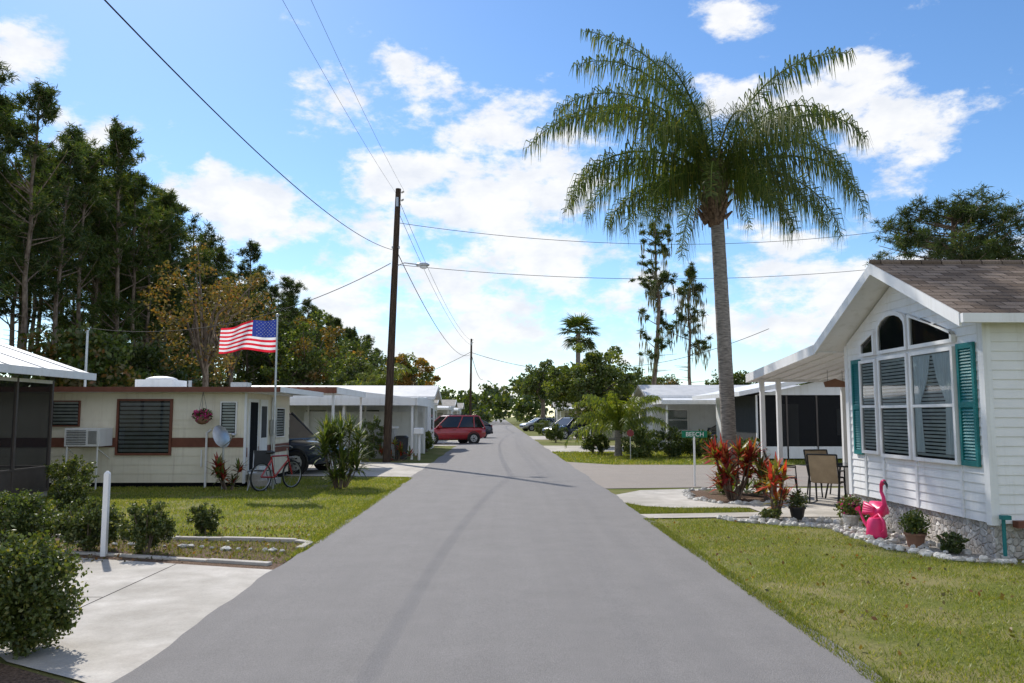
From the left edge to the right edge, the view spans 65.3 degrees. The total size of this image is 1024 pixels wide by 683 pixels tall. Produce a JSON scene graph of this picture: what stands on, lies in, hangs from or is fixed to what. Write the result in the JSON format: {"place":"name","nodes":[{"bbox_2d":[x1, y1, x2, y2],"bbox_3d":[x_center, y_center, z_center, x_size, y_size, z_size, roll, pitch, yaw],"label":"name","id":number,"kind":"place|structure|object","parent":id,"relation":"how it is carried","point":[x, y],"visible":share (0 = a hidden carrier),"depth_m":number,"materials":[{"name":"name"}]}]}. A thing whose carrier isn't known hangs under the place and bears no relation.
{"place":"outdoors","nodes":[
{"label":"outdoors","id":0,"kind":"place"},
{"bbox_2d":[0,558,270,682],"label":"driveway","id":1,"kind":"structure","parent":0,"point":[113,637],"depth_m":6.89,"materials":[{"name":"concrete"}]},
{"bbox_2d":[0,525,91,659],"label":"shrub","id":2,"kind":"object","parent":1,"relation":"on","point":[35,606],"visible":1,"depth_m":5.61,"materials":[{"name":"green plant"}]},
{"bbox_2d":[0,476,408,541],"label":"lawn","id":3,"kind":"structure","parent":0,"point":[242,512],"depth_m":15.19,"materials":[{"name":"plant"}]},
{"bbox_2d":[47,476,94,510],"bbox_3d":[-7.807,2.706,14.159,0.739,0.650,0.687,0,-5,-1],"label":"shrub","id":4,"kind":"object","parent":3,"relation":"on","point":[73,492],"visible":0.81,"depth_m":14.10,"materials":[{"name":"green plant"}]},
{"bbox_2d":[44,454,98,493],"bbox_3d":[-8.925,2.753,16.213,1.016,0.940,1.011,-4,-7,35],"label":"shrub","id":5,"kind":"object","parent":3,"relation":"on","point":[68,468],"visible":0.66,"depth_m":16.04,"materials":[{"name":"green plant"}]},
{"bbox_2d":[64,428,112,489],"bbox_3d":[-9.934,2.740,18.709,0.800,1.420,0.660,0,-5,-1],"label":"air conditioner","id":6,"kind":"object","parent":3,"relation":"on","point":[86,437],"visible":0.94,"depth_m":18.45,"materials":[{"name":"white plastic"}]},
{"bbox_2d":[185,502,224,534],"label":"shrub","id":7,"kind":"object","parent":3,"relation":"on","point":[203,519],"visible":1,"depth_m":11.45,"materials":[{"name":"green plant"}]},
{"bbox_2d":[208,451,247,490],"bbox_3d":[-6.503,2.972,18.303,1.070,0.899,0.758,0,-5,-1],"label":"croton plant","id":8,"kind":"object","parent":3,"relation":"on","point":[220,470],"visible":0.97,"depth_m":18.25,"materials":[{"name":"red plant"}]},
{"bbox_2d":[219,313,278,488],"bbox_3d":[-6.231,1.386,18.763,1.426,4.125,0.235,0,-5,-1],"label":"flag on pole","id":9,"kind":"object","parent":3,"relation":"on","point":[258,335],"visible":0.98,"depth_m":18.91,"materials":[{"name":"fabric"}]},
{"bbox_2d":[250,445,301,491],"bbox_3d":[-5.431,2.922,18.479,0.572,1.009,1.660,-3,-6,27],"label":"bicycle","id":10,"kind":"object","parent":3,"relation":"on","point":[284,465],"visible":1,"depth_m":18.36,"materials":[{"name":"metal"}]},
{"bbox_2d":[307,412,377,489],"bbox_3d":[-4.026,2.558,18.893,1.823,1.836,1.624,0,-5,-1],"label":"dracaena plant","id":11,"kind":"object","parent":3,"relation":"on","point":[332,432],"visible":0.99,"depth_m":18.77,"materials":[{"name":"green plant"}]},
{"bbox_2d":[283,477,410,560],"bbox_3d":[-2.719,3.119,15.553,0.358,0.062,12.447,0,-5,-1],"label":"grass edge","id":12,"kind":"object","parent":3,"relation":"on","point":[331,530],"depth_m":12.93,"materials":[{"name":"green plant"}]},
{"bbox_2d":[41,519,1023,655],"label":"leaf litter","id":13,"kind":"object","parent":3,"relation":"on","point":[817,583],"visible":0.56,"depth_m":9.82,"materials":[{"name":"plant"}]},
{"bbox_2d":[284,462,429,476],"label":"driveway","id":14,"kind":"structure","parent":0,"point":[394,469],"depth_m":24.88,"materials":[{"name":"concrete"}]},
{"bbox_2d":[287,412,347,473],"bbox_3d":[-7.527,3.073,24.612,4.732,1.961,2.140,-1,-5,13],"label":"dark suv","id":15,"kind":"object","parent":14,"relation":"on","point":[300,434],"visible":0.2,"depth_m":23.43,"materials":[{"name":"blue paint"}]},
{"bbox_2d":[286,387,365,467],"bbox_3d":[-7.566,2.857,26.157,4.660,2.570,5.160,0,-5,-1],"label":"carport","id":16,"kind":"object","parent":14,"relation":"on","point":[333,391],"visible":0.45,"depth_m":23.91,"materials":[{"name":"white metal"}]},
{"bbox_2d":[289,399,433,448],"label":"walls","id":17,"kind":"structure","parent":0,"point":[298,411],"depth_m":39.75,"materials":[{"name":"white metal"}]},
{"bbox_2d":[251,385,441,400],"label":"roof","id":18,"kind":"structure","parent":17,"relation":"on","point":[431,392],"depth_m":40.99,"materials":[{"name":"metal"}]},
{"bbox_2d":[434,440,459,445],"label":"driveway","id":19,"kind":"structure","parent":0,"point":[447,442],"depth_m":49.37,"materials":[{"name":"concrete"}]},
{"bbox_2d":[434,414,485,443],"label":"red suv","id":20,"kind":"object","parent":19,"relation":"on","point":[464,428],"visible":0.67,"depth_m":48.69,"materials":[{"name":"paint"}]},
{"bbox_2d":[112,419,881,682],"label":"road","id":21,"kind":"structure","parent":0,"point":[506,552],"depth_m":7.07,"materials":[{"name":"grey asphalt"}]},
{"bbox_2d":[0,417,1022,682],"bbox_3d":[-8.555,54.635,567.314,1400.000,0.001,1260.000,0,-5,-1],"label":"ground","id":22,"kind":"structure","parent":0,"point":[434,453],"depth_m":29.39,"materials":[{"name":"grey concrete"}]},
{"bbox_2d":[0,60,39,310],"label":"pine tree","id":23,"kind":"object","parent":22,"relation":"on","point":[5,110],"visible":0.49,"depth_m":38.00,"materials":[{"name":"green plant"}]},
{"bbox_2d":[0,663,64,682],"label":"mulch bed","id":24,"kind":"object","parent":22,"relation":"on","point":[10,674],"visible":1,"depth_m":5.20,"materials":[{"name":"brown soil"}]},
{"bbox_2d":[0,153,72,377],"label":"pine tree","id":25,"kind":"object","parent":22,"relation":"on","point":[10,309],"visible":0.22,"depth_m":41.85,"materials":[{"name":"green plant"}]},
{"bbox_2d":[0,153,88,352],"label":"pine tree","id":26,"kind":"object","parent":22,"relation":"on","point":[35,300],"visible":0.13,"depth_m":44.39,"materials":[{"name":"green plant"}]},
{"bbox_2d":[0,77,91,376],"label":"pine tree","id":27,"kind":"object","parent":22,"relation":"on","point":[41,99],"visible":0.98,"depth_m":37.26,"materials":[{"name":"green plant"}]},
{"bbox_2d":[0,342,96,497],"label":"screened porch","id":28,"kind":"object","parent":22,"relation":"on","point":[26,412],"visible":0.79,"depth_m":16.08,"materials":[{"name":"metal"}]},
{"bbox_2d":[1,137,115,379],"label":"pine tree","id":29,"kind":"object","parent":22,"relation":"on","point":[53,291],"visible":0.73,"depth_m":40.41,"materials":[{"name":"green plant"}]},
{"bbox_2d":[25,121,102,338],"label":"pine tree","id":30,"kind":"object","parent":22,"relation":"on","point":[77,134],"visible":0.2,"depth_m":47.86,"materials":[{"name":"green plant"}]},
{"bbox_2d":[39,138,116,345],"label":"pine tree","id":31,"kind":"object","parent":22,"relation":"on","point":[93,176],"visible":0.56,"depth_m":43.90,"materials":[{"name":"green plant"}]},
{"bbox_2d":[14,320,141,386],"bbox_3d":[-19.581,2.016,35.678,5.303,6.028,5.950,3,-6,-29],"label":"understory tree","id":32,"kind":"object","parent":22,"relation":"on","point":[68,353],"visible":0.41,"depth_m":34.91,"materials":[{"name":"green plant"}]},
{"bbox_2d":[19,322,159,386],"bbox_3d":[-19.770,2.222,37.474,5.562,5.950,5.624,-3,-6,25],"label":"understory tree","id":33,"kind":"object","parent":22,"relation":"on","point":[119,348],"visible":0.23,"depth_m":36.49,"materials":[{"name":"green plant"}]},
{"bbox_2d":[66,191,134,342],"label":"pine tree","id":34,"kind":"object","parent":22,"relation":"on","point":[101,229],"visible":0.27,"depth_m":47.04,"materials":[{"name":"green plant"}]},
{"bbox_2d":[57,143,152,326],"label":"pine tree","id":35,"kind":"object","parent":22,"relation":"on","point":[101,150],"visible":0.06,"depth_m":50.71,"materials":[{"name":"green plant"}]},
{"bbox_2d":[74,115,167,342],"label":"pine tree","id":36,"kind":"object","parent":22,"relation":"on","point":[123,142],"visible":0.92,"depth_m":46.04,"materials":[{"name":"green plant"}]},
{"bbox_2d":[92,169,170,346],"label":"pine tree","id":37,"kind":"object","parent":22,"relation":"on","point":[135,193],"visible":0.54,"depth_m":48.71,"materials":[{"name":"green plant"}]},
{"bbox_2d":[4,538,299,569],"bbox_3d":[-8.240,2.750,11.244,12.086,0.001,1.828,-1,-6,15],"label":"mulch bed","id":38,"kind":"object","parent":22,"relation":"on","point":[273,566],"visible":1,"depth_m":9.82,"materials":[{"name":"brown soil"}]},
{"bbox_2d":[0,488,73,546],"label":"shrub","id":39,"kind":"object","parent":38,"relation":"on","point":[22,512],"visible":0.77,"depth_m":10.09,"materials":[{"name":"green plant"}]},
{"bbox_2d":[50,496,125,551],"bbox_3d":[-5.359,2.299,10.098,0.871,0.707,0.845,0,-5,-1],"label":"shrub","id":40,"kind":"object","parent":38,"relation":"on","point":[83,528],"visible":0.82,"depth_m":9.95,"materials":[{"name":"green plant"}]},
{"bbox_2d":[100,471,110,556],"bbox_3d":[-4.959,2.100,9.754,0.060,1.030,0.060,0,-5,-1],"label":"marker post","id":41,"kind":"object","parent":38,"relation":"on","point":[105,514],"visible":0.96,"depth_m":9.73,"materials":[{"name":"white plastic"}]},
{"bbox_2d":[4,547,271,565],"bbox_3d":[-5.954,2.624,10.056,6.662,0.042,0.142,-2,-6,16],"label":"garden edging","id":42,"kind":"object","parent":38,"relation":"on","point":[237,561],"visible":0.6,"depth_m":9.41,"materials":[{"name":"concrete"}]},
{"bbox_2d":[112,499,176,554],"bbox_3d":[-4.548,2.287,9.910,0.774,0.695,0.712,0,-5,-1],"label":"shrub","id":43,"kind":"object","parent":38,"relation":"on","point":[153,525],"visible":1,"depth_m":9.79,"materials":[{"name":"green plant"}]},
{"bbox_2d":[0,534,312,549],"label":"garden edging","id":44,"kind":"object","parent":38,"relation":"on","point":[247,539],"visible":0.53,"depth_m":10.87,"materials":[{"name":"concrete"}]},
{"bbox_2d":[54,539,305,563],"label":"grass tufts","id":45,"kind":"object","parent":38,"relation":"on","point":[221,542],"visible":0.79,"depth_m":10.17,"materials":[{"name":"green plant"}]},
{"bbox_2d":[112,197,192,371],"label":"pine tree","id":46,"kind":"object","parent":22,"relation":"on","point":[160,239],"visible":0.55,"depth_m":50.32,"materials":[{"name":"green plant"}]},
{"bbox_2d":[103,336,201,386],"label":"understory tree","id":47,"kind":"object","parent":22,"relation":"on","point":[152,355],"visible":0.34,"depth_m":42.49,"materials":[{"name":"green plant"}]},
{"bbox_2d":[49,393,289,486],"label":"walls","id":48,"kind":"structure","parent":22,"relation":"on","point":[179,466],"depth_m":19.13,"materials":[{"name":"beige"}]},
{"bbox_2d":[52,399,284,486],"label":"windows and door","id":49,"kind":"structure","parent":48,"relation":"attached to","point":[143,426],"depth_m":19.15,"materials":[{"name":"black glass"}]},
{"bbox_2d":[54,330,323,396],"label":"roof","id":50,"kind":"structure","parent":48,"relation":"on","point":[160,384],"depth_m":19.13,"materials":[{"name":"white metal"}]},
{"bbox_2d":[126,188,218,348],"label":"pine tree","id":51,"kind":"object","parent":22,"relation":"on","point":[168,199],"visible":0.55,"depth_m":53.38,"materials":[{"name":"green plant"}]},
{"bbox_2d":[173,213,234,376],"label":"pine tree","id":52,"kind":"object","parent":22,"relation":"on","point":[207,236],"visible":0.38,"depth_m":61.12,"materials":[{"name":"green plant"}]},
{"bbox_2d":[137,240,272,386],"bbox_3d":[-14.646,0.149,37.796,5.982,10.135,5.240,-3,-6,27],"label":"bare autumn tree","id":53,"kind":"object","parent":22,"relation":"on","point":[206,348],"visible":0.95,"depth_m":37.69,"materials":[{"name":"brown plant"}]},
{"bbox_2d":[178,274,278,386],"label":"bare autumn tree","id":54,"kind":"object","parent":22,"relation":"on","point":[235,354],"visible":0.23,"depth_m":51.67,"materials":[{"name":"brown plant"}]},
{"bbox_2d":[220,239,278,381],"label":"pine tree","id":55,"kind":"object","parent":22,"relation":"on","point":[251,250],"visible":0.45,"depth_m":68.20,"materials":[{"name":"green plant"}]},
{"bbox_2d":[226,305,319,385],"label":"oak tree","id":56,"kind":"object","parent":22,"relation":"on","point":[283,328],"visible":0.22,"depth_m":67.31,"materials":[{"name":"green plant"}]},
{"bbox_2d":[273,276,308,350],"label":"pine tree","id":57,"kind":"object","parent":22,"relation":"on","point":[290,284],"visible":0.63,"depth_m":85.31,"materials":[{"name":"green plant"}]},
{"bbox_2d":[260,310,367,385],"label":"oak tree","id":58,"kind":"object","parent":22,"relation":"on","point":[304,371],"visible":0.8,"depth_m":61.16,"materials":[{"name":"green plant"}]},
{"bbox_2d":[322,335,386,381],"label":"oak tree","id":59,"kind":"object","parent":22,"relation":"on","point":[373,356],"visible":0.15,"depth_m":78.72,"materials":[{"name":"green plant"}]},
{"bbox_2d":[290,392,429,459],"bbox_3d":[-6.623,3.495,33.967,5.780,2.750,5.640,0,-5,-1],"label":"white carport","id":60,"kind":"object","parent":22,"relation":"on","point":[404,422],"visible":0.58,"depth_m":36.59,"materials":[{"name":"metal"}]},
{"bbox_2d":[328,355,395,385],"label":"tree","id":61,"kind":"object","parent":22,"relation":"on","point":[339,379],"visible":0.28,"depth_m":56.59,"materials":[{"name":"green plant"}]},
{"bbox_2d":[355,415,383,460],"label":"garden shrub","id":62,"kind":"object","parent":22,"relation":"on","point":[372,427],"visible":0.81,"depth_m":30.24,"materials":[{"name":"green plant"}]},
{"bbox_2d":[343,362,411,385],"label":"tree","id":63,"kind":"object","parent":22,"relation":"on","point":[381,379],"visible":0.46,"depth_m":49.63,"materials":[{"name":"green plant"}]},
{"bbox_2d":[123,361,650,422],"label":"distant tree line","id":64,"kind":"object","parent":22,"relation":"on","point":[496,400],"visible":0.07,"depth_m":165.26,"materials":[{"name":"green plant"}]},
{"bbox_2d":[382,188,403,462],"bbox_3d":[-4.406,-0.668,29.701,0.676,10.257,0.298,-1,-5,7],"label":"utility pole","id":65,"kind":"object","parent":22,"relation":"on","point":[387,429],"visible":1,"depth_m":29.57,"materials":[{"name":"brown wood"}]},
{"bbox_2d":[385,352,440,385],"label":"orange leaf tree","id":66,"kind":"object","parent":22,"relation":"on","point":[411,379],"visible":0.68,"depth_m":55.16,"materials":[{"name":"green plant"}]},
{"bbox_2d":[519,359,557,417],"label":"live oak tree","id":67,"kind":"object","parent":22,"relation":"on","point":[536,380],"visible":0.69,"depth_m":91.00,"materials":[{"name":"green plant"}]},
{"bbox_2d":[557,313,600,416],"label":"cabbage palm tree","id":68,"kind":"object","parent":22,"relation":"on","point":[576,322],"visible":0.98,"depth_m":65.09,"materials":[{"name":"green plant"}]},
{"bbox_2d":[541,343,644,445],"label":"round tree","id":69,"kind":"object","parent":22,"relation":"on","point":[576,383],"visible":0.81,"depth_m":44.16,"materials":[{"name":"green plant"}]},
{"bbox_2d":[564,391,669,457],"bbox_3d":[4.410,3.481,33.754,4.457,2.747,4.951,0,-5,-1],"label":"pygmy palm","id":70,"kind":"object","parent":22,"relation":"on","point":[618,416],"visible":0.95,"depth_m":33.59,"materials":[{"name":"green plant"}]},
{"bbox_2d":[620,424,662,458],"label":"hedge shrub","id":71,"kind":"object","parent":22,"relation":"on","point":[650,445],"visible":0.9,"depth_m":32.08,"materials":[{"name":"green plant"}]},
{"bbox_2d":[627,220,686,384],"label":"tall mossy pine tree","id":72,"kind":"object","parent":22,"relation":"on","point":[653,292],"visible":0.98,"depth_m":60.37,"materials":[{"name":"green plant"}]},
{"bbox_2d":[652,426,690,457],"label":"hedge shrub","id":73,"kind":"object","parent":22,"relation":"on","point":[673,448],"visible":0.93,"depth_m":32.44,"materials":[{"name":"green plant"}]},
{"bbox_2d":[659,261,713,384],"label":"tall mossy pine tree","id":74,"kind":"object","parent":22,"relation":"on","point":[690,271],"visible":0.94,"depth_m":61.43,"materials":[{"name":"green plant"}]},
{"bbox_2d":[623,501,752,513],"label":"grass tufts","id":75,"kind":"object","parent":22,"relation":"on","point":[651,509],"visible":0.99,"depth_m":14.31,"materials":[{"name":"green plant"}]},
{"bbox_2d":[692,382,842,459],"bbox_3d":[13.993,3.041,33.777,11.000,3.620,7.400,0,-5,-1],"label":"screened lanai home","id":76,"kind":"object","parent":22,"relation":"on","point":[811,415],"visible":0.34,"depth_m":30.47,"materials":[{"name":"white metal"}]},
{"bbox_2d":[643,517,897,682],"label":"grass edge","id":77,"kind":"object","parent":22,"relation":"on","point":[719,568],"depth_m":6.99,"materials":[{"name":"green plant"}]},
{"bbox_2d":[720,518,1011,563],"bbox_3d":[4.604,2.746,11.239,2.350,0.001,4.250,0,-5,-1],"label":"flower bed","id":78,"kind":"object","parent":22,"relation":"on","point":[934,549],"visible":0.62,"depth_m":10.32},
{"bbox_2d":[754,451,804,511],"bbox_3d":[4.375,2.395,13.274,1.015,1.118,0.749,5,-7,-41],"label":"ti plant","id":79,"kind":"object","parent":78,"relation":"on","point":[772,480],"visible":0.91,"depth_m":13.23,"materials":[{"name":"red plant"}]},
{"bbox_2d":[837,494,862,525],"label":"potted plant","id":80,"kind":"object","parent":78,"relation":"on","point":[850,515],"visible":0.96,"depth_m":12.12,"materials":[{"name":"green plant"}]},
{"bbox_2d":[749,514,971,553],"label":"bed stones","id":81,"kind":"object","parent":78,"relation":"on","point":[897,538],"visible":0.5,"depth_m":11.89,"materials":[{"name":"white stone"}]},
{"bbox_2d":[862,479,889,517],"bbox_3d":[5.120,2.344,11.259,0.355,0.827,0.538,-3,-6,26],"label":"flamingo ornament","id":82,"kind":"object","parent":81,"relation":"on","point":[872,508],"visible":0.91,"depth_m":11.16,"materials":[{"name":"pink plastic"}]},
{"bbox_2d":[717,515,1023,563],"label":"border stones","id":83,"kind":"object","parent":78,"relation":"on","point":[896,547],"visible":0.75,"depth_m":10.41,"materials":[{"name":"white stone"}]},
{"bbox_2d":[855,506,887,538],"bbox_3d":[4.985,2.518,11.125,0.280,0.392,0.605,3,-6,-29],"label":"pink watering can","id":84,"kind":"object","parent":78,"relation":"on","point":[875,525],"visible":0.94,"depth_m":10.94,"materials":[{"name":"plastic"}]},
{"bbox_2d":[897,509,931,546],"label":"potted plant","id":85,"kind":"object","parent":78,"relation":"on","point":[914,524],"visible":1,"depth_m":10.33,"materials":[{"name":"green plant"}]},
{"bbox_2d":[936,530,969,553],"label":"bed plant","id":86,"kind":"object","parent":78,"relation":"in","point":[953,543],"visible":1,"depth_m":9.82,"materials":[{"name":"green plant"}]},
{"bbox_2d":[854,494,1023,558],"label":"stone skirting","id":87,"kind":"object","parent":22,"relation":"on","point":[984,538],"visible":0.4,"depth_m":10.07,"materials":[{"name":"grey stone"}]},
{"bbox_2d":[862,181,1023,265],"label":"umbrella pine tree","id":88,"kind":"object","parent":22,"relation":"on","point":[958,244],"visible":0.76,"depth_m":35.07,"materials":[{"name":"green plant"}]},
{"bbox_2d":[0,0,1023,416],"label":"sky","id":89,"kind":"structure","parent":0,"point":[451,94],"materials":[{"name":"blue"}]},
{"bbox_2d":[544,446,623,451],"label":"driveway","id":90,"kind":"structure","parent":0,"point":[569,448],"depth_m":41.76,"materials":[{"name":"concrete"}]},
{"bbox_2d":[639,402,715,448],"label":"walls","id":91,"kind":"structure","parent":0,"point":[701,417],"depth_m":41.46,"materials":[{"name":"white metal"}]},
{"bbox_2d":[632,385,799,398],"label":"roof","id":92,"kind":"structure","parent":91,"relation":"on","point":[674,391],"depth_m":42.51,"materials":[{"name":"metal"}]},
{"bbox_2d":[552,450,842,464],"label":"verge grass","id":93,"kind":"structure","parent":0,"point":[653,459],"depth_m":30.81,"materials":[{"name":"green plant"}]},
{"bbox_2d":[568,462,843,487],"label":"side street","id":94,"kind":"structure","parent":0,"point":[640,476],"depth_m":22.80,"materials":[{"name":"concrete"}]},
{"bbox_2d":[617,488,854,516],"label":"driveway","id":95,"kind":"structure","parent":0,"point":[823,506],"depth_m":15.80,"materials":[{"name":"concrete"}]},
{"bbox_2d":[691,490,769,502],"bbox_3d":[4.544,3.254,16.841,1.700,0.001,2.900,0,-5,-1],"label":"mulch bed","id":96,"kind":"object","parent":95,"relation":"on","point":[748,497],"visible":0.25,"depth_m":16.73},
{"bbox_2d":[522,28,873,493],"bbox_3d":[4.578,-2.000,17.776,6.706,10.691,6.312,5,-7,-42],"label":"queen palm tree","id":97,"kind":"object","parent":96,"relation":"on","point":[712,178],"visible":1,"depth_m":17.57,"materials":[{"name":"green plant"}]},
{"bbox_2d":[699,434,769,499],"bbox_3d":[4.524,2.525,16.211,1.442,1.369,1.432,0,-5,-1],"label":"ti plant","id":98,"kind":"object","parent":96,"relation":"on","point":[727,473],"visible":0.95,"depth_m":16.12,"materials":[{"name":"red plant"}]},
{"bbox_2d":[746,345,848,493],"bbox_3d":[8.983,1.695,15.742,7.560,2.910,3.850,0,-5,-1],"label":"patio awning","id":99,"kind":"object","parent":95,"relation":"on","point":[806,365],"visible":0.3,"depth_m":17.02,"materials":[{"name":"white metal"}]},
{"bbox_2d":[806,453,845,504],"bbox_3d":[6.087,2.655,15.472,0.571,0.979,0.691,-4,-6,34],"label":"patio chair","id":100,"kind":"object","parent":95,"relation":"on","point":[823,468],"visible":0.88,"depth_m":15.31,"materials":[{"name":"beige fabric"}]},
{"bbox_2d":[651,517,1023,682],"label":"lawn","id":101,"kind":"structure","parent":0,"point":[863,640],"depth_m":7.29,"materials":[{"name":"plant"}]},
{"bbox_2d":[844,286,1023,525],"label":"walls","id":102,"kind":"structure","parent":0,"point":[990,490],"depth_m":9.87,"materials":[{"name":"white plastic"}]},
{"bbox_2d":[858,311,960,464],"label":"windows","id":103,"kind":"structure","parent":102,"relation":"attached to","point":[888,406],"depth_m":11.63,"materials":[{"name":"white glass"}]},
{"bbox_2d":[913,352,954,454],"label":"curtains","id":104,"kind":"object","parent":103,"relation":"attached to","point":[941,362],"visible":1,"depth_m":10.74,"materials":[{"name":"white fabric"}]},
{"bbox_2d":[850,342,980,466],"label":"shutters","id":105,"kind":"object","parent":102,"relation":"attached to","point":[969,431],"visible":0.98,"depth_m":10.08,"materials":[{"name":"teal wood"}]},
{"bbox_2d":[813,264,1023,354],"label":"roof deck","id":106,"kind":"structure","parent":102,"relation":"on","point":[873,284],"depth_m":12.19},
{"bbox_2d":[869,260,1023,312],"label":"roof shingles","id":107,"kind":"object","parent":106,"relation":"on","point":[978,286],"visible":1,"depth_m":10.86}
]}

